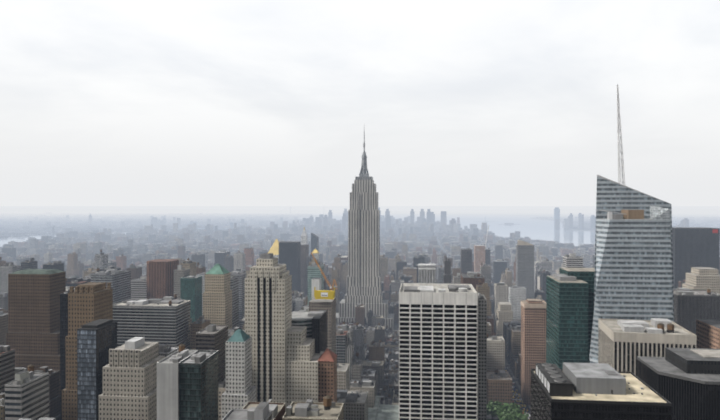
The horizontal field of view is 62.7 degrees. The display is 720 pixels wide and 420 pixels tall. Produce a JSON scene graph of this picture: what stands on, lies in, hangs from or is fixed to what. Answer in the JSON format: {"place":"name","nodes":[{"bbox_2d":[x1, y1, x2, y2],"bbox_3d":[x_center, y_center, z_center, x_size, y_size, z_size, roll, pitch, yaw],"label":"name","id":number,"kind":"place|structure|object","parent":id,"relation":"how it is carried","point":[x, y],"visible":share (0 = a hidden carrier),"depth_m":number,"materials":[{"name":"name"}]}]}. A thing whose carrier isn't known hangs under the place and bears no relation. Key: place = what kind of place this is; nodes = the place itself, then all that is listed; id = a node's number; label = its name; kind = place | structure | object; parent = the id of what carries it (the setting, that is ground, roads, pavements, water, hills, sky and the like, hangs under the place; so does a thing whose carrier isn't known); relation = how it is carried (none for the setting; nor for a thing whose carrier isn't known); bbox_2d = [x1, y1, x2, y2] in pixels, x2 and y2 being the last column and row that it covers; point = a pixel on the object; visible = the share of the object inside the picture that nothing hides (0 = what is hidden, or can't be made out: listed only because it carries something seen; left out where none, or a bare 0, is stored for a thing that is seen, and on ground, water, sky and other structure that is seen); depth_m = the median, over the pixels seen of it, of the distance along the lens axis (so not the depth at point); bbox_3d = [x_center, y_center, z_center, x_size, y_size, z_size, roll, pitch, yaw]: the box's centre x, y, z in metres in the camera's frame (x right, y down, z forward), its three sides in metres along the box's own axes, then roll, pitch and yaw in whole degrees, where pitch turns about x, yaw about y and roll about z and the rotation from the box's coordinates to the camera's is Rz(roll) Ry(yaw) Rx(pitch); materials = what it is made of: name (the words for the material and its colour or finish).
{"place":"outdoors","nodes":[
{"label":"outdoors","id":0,"kind":"place"},
{"bbox_2d":[0,208,432,238],"bbox_3d":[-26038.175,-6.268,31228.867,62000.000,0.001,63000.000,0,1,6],"label":"brooklyn ground","id":1,"kind":"structure","parent":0,"point":[98,211],"depth_m":23645.57,"materials":[{"name":"grey"}]},
{"bbox_2d":[0,207,719,419],"bbox_3d":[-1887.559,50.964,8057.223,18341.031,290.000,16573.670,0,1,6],"label":"city buildings","id":2,"kind":"structure","parent":1,"relation":"on","point":[25,394],"depth_m":1843.90,"materials":[{"name":"grey concrete"}]},
{"bbox_2d":[0,207,488,299],"bbox_3d":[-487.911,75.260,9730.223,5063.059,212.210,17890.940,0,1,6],"label":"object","id":3,"kind":"object","parent":2,"relation":"on","point":[325,294],"visible":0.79,"depth_m":722.15,"materials":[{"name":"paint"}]},
{"bbox_2d":[0,249,547,409],"bbox_3d":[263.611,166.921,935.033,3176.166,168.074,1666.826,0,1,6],"label":"rooftop water tanks","id":4,"kind":"object","parent":2,"relation":"on","point":[327,401],"visible":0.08,"depth_m":929.36,"materials":[{"name":"brown wood"}]},
{"bbox_2d":[0,206,719,246],"bbox_3d":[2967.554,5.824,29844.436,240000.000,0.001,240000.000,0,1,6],"label":"water","id":5,"kind":"structure","parent":0,"point":[536,229],"depth_m":12440.77,"materials":[{"name":"grey liquid"}]},
{"bbox_2d":[0,0,719,205],"label":"sky","id":6,"kind":"structure","parent":0,"point":[103,102],"materials":[{"name":"white"}]},
{"bbox_2d":[394,233,529,419],"bbox_3d":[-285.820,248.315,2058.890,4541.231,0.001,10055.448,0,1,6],"label":"street","id":7,"kind":"structure","parent":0,"point":[516,396],"depth_m":834.92,"materials":[{"name":"grey asphalt"}]},
{"bbox_2d":[6,84,719,419],"bbox_3d":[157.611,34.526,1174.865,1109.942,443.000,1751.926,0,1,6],"label":"skyscrapers","id":8,"kind":"structure","parent":7,"relation":"on","point":[626,328],"depth_m":527.78,"materials":[{"name":"grey concrete"}]},
{"bbox_2d":[384,234,529,418],"bbox_3d":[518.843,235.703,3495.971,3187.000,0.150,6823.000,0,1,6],"label":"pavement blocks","id":9,"kind":"structure","parent":7,"relation":"on","point":[396,327],"depth_m":950.32,"materials":[{"name":"grey concrete"}]},
{"bbox_2d":[487,400,529,419],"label":"trees","id":10,"kind":"object","parent":7,"relation":"on","point":[507,411],"depth_m":711.21,"materials":[{"name":"green plant"}]},
{"bbox_2d":[505,367,529,418],"bbox_3d":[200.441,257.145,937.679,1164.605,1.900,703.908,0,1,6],"label":"vehicles","id":11,"kind":"object","parent":7,"relation":"on","point":[517,399],"visible":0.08,"depth_m":807.25,"materials":[{"name":"paint"}]},
{"bbox_2d":[334,209,719,214],"bbox_3d":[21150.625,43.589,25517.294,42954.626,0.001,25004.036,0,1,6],"label":"staten island ground","id":12,"kind":"structure","parent":0,"point":[581,211],"depth_m":20559.32,"materials":[{"name":"grey"}]},
{"bbox_2d":[503,215,719,231],"bbox_3d":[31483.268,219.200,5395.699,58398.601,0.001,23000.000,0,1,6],"label":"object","id":13,"kind":"structure","parent":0,"point":[678,216],"depth_m":13507.37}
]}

